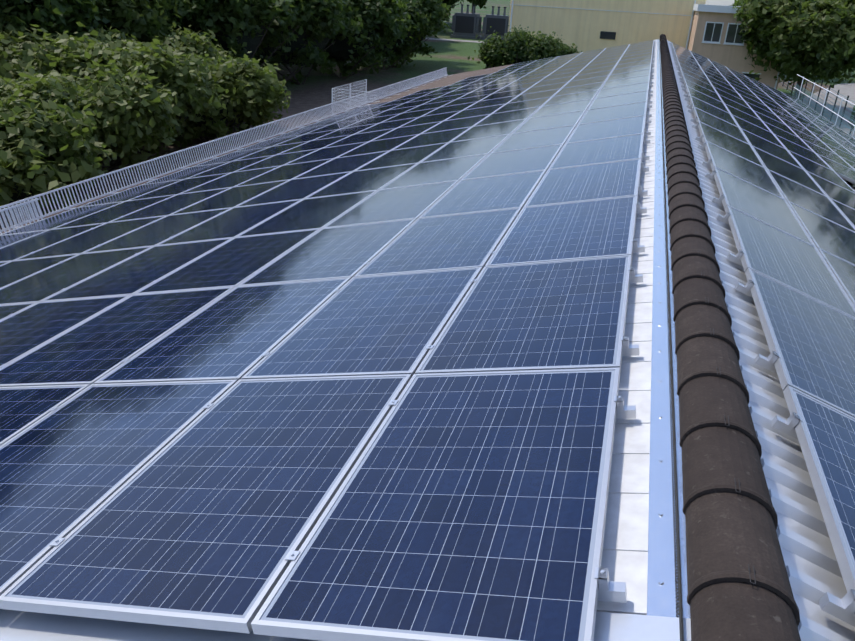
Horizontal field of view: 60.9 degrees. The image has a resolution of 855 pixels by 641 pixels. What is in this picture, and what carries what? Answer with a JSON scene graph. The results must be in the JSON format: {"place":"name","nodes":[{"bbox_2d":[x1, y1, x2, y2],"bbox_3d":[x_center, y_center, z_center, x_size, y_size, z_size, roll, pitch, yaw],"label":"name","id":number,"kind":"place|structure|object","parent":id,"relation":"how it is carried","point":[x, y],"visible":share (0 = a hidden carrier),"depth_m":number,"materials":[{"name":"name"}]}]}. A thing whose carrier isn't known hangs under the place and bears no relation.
{"place":"outdoors","nodes":[
{"label":"outdoors","id":0,"kind":"place"},
{"bbox_2d":[0,0,854,229],"bbox_3d":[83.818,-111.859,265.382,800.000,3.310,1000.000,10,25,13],"label":"ground","id":1,"kind":"structure","parent":0,"point":[314,91],"depth_m":42.45,"materials":[{"name":"green plant"}]},
{"bbox_2d":[0,16,290,214],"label":"foliage shrubs","id":2,"kind":"object","parent":1,"relation":"on","point":[72,108],"visible":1,"depth_m":19.20,"materials":[{"name":"green plant"}]},
{"bbox_2d":[0,0,747,83],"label":"foliage trees","id":3,"kind":"object","parent":1,"relation":"on","point":[387,21],"visible":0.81,"depth_m":35.24,"materials":[{"name":"green plant"}]},
{"bbox_2d":[8,0,825,203],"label":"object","id":4,"kind":"structure","parent":1,"relation":"on","point":[338,50],"depth_m":35.17,"materials":[{"name":"black"}]},
{"bbox_2d":[0,0,854,87],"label":"tree foliage","id":5,"kind":"object","parent":1,"relation":"on","point":[819,35],"visible":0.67,"depth_m":40.62,"materials":[{"name":"green plant"}]},
{"bbox_2d":[101,0,813,172],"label":"tree trunks","id":6,"kind":"object","parent":1,"relation":"on","point":[799,83],"visible":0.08,"depth_m":38.73,"materials":[{"name":"brown plant"}]},
{"bbox_2d":[450,5,508,39],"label":"air conditioning units","id":7,"kind":"object","parent":1,"relation":"on","point":[477,25],"visible":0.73,"depth_m":84.62},
{"bbox_2d":[455,4,505,35],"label":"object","id":8,"kind":"object","parent":7,"relation":"attached to","point":[464,24],"visible":0.98,"depth_m":84.34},
{"bbox_2d":[332,74,854,136],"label":"scaffold guard rails","id":9,"kind":"object","parent":1,"relation":"on","point":[358,86],"visible":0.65,"depth_m":25.32,"materials":[{"name":"white paint"}]},
{"bbox_2d":[792,86,854,137],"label":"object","id":10,"kind":"object","parent":9,"relation":"attached to","point":[825,108],"visible":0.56,"depth_m":26.46,"materials":[{"name":"teal"}]},
{"bbox_2d":[508,0,705,52],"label":"tall building","id":11,"kind":"structure","parent":1,"relation":"on","point":[581,28],"depth_m":52.38,"materials":[{"name":"beige paint"}]},
{"bbox_2d":[425,38,854,136],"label":"paths","id":12,"kind":"structure","parent":1,"relation":"on","point":[847,89],"depth_m":51.14,"materials":[{"name":"grey concrete"}]},
{"bbox_2d":[509,0,779,88],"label":"building trim","id":13,"kind":"structure","parent":1,"relation":"on","point":[712,8],"depth_m":45.34,"materials":[{"name":"white paint"}]},
{"bbox_2d":[688,11,780,89],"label":"annex building","id":14,"kind":"structure","parent":1,"relation":"on","point":[732,57],"depth_m":45.64,"materials":[{"name":"beige paint"}]},
{"bbox_2d":[779,72,854,133],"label":"fence posts","id":15,"kind":"object","parent":1,"relation":"on","point":[825,100],"visible":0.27,"depth_m":41.62,"materials":[{"name":"grey metal"}]},
{"bbox_2d":[780,78,854,137],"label":"railing","id":16,"kind":"object","parent":1,"relation":"on","point":[828,100],"visible":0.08,"depth_m":41.08,"materials":[{"name":"grey metal"}]},
{"bbox_2d":[600,23,759,78],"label":"windows","id":17,"kind":"structure","parent":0,"point":[731,33],"depth_m":45.39,"materials":[{"name":"black glass"}]},
{"bbox_2d":[706,0,734,5],"label":"sky","id":18,"kind":"structure","parent":0,"point":[708,2],"materials":[{"name":"white"}]},
{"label":"hall walls","id":19,"kind":"object","parent":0,"visible":0},
{"bbox_2d":[2,64,854,233],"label":"roof tiles","id":20,"kind":"object","parent":19,"relation":"on","point":[447,80],"visible":0.09,"depth_m":28.83,"materials":[{"name":"brown tile"}]},
{"bbox_2d":[0,67,449,234],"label":"snow guards","id":21,"kind":"object","parent":20,"relation":"on","point":[436,75],"visible":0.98,"depth_m":16.09,"materials":[{"name":"white paint"}]},
{"bbox_2d":[0,609,690,640],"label":"verge trim","id":22,"kind":"structure","parent":20,"relation":"on","point":[15,625],"depth_m":2.35,"materials":[{"name":"metal"}]},
{"bbox_2d":[0,40,854,626],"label":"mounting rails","id":23,"kind":"object","parent":20,"relation":"on","point":[838,608],"visible":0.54,"depth_m":3.60,"materials":[{"name":"metal"}]},
{"bbox_2d":[0,40,854,640],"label":"solar panel frames","id":24,"kind":"structure","parent":23,"relation":"on","point":[254,622],"depth_m":3.90,"materials":[{"name":"silver metal"}]},
{"bbox_2d":[0,40,652,640],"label":"solar panels","id":25,"kind":"object","parent":24,"relation":"in","point":[466,506],"visible":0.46,"depth_m":3.86,"materials":[{"name":"blue glass"}]},
{"bbox_2d":[673,43,854,566],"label":"solar panels","id":26,"kind":"object","parent":24,"relation":"attached to","point":[815,341],"visible":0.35,"depth_m":6.32,"materials":[{"name":"blue glass"}]},
{"bbox_2d":[597,40,656,614],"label":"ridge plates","id":27,"kind":"object","parent":20,"relation":"on","point":[625,552],"visible":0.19,"depth_m":2.91,"materials":[{"name":"white metal"}]},
{"bbox_2d":[647,39,689,617],"bbox_3d":[5.822,-6.055,17.777,0.419,0.077,35.840,10,25,13],"label":"ridge flashing","id":28,"kind":"object","parent":20,"relation":"on","point":[661,592],"visible":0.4,"depth_m":2.91,"materials":[{"name":"silver metal"}]},
{"bbox_2d":[659,41,683,640],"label":"flashing edge","id":29,"kind":"object","parent":28,"relation":"on","point":[678,573],"visible":0.5,"depth_m":2.80,"materials":[{"name":"grey metal"}]},
{"bbox_2d":[660,34,800,640],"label":"ridge tiles","id":30,"kind":"object","parent":28,"relation":"on","point":[731,533],"visible":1,"depth_m":2.46,"materials":[{"name":"brown ceramic"}]},
{"bbox_2d":[663,35,755,583],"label":"ridge clips","id":31,"kind":"object","parent":30,"relation":"on","point":[720,374],"visible":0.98,"depth_m":2.58,"materials":[{"name":"brown metal"}]},
{"bbox_2d":[667,40,854,640],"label":"corrugated roof","id":32,"kind":"structure","parent":20,"relation":"on","point":[812,565],"depth_m":2.94,"materials":[{"name":"white metal"}]}
]}

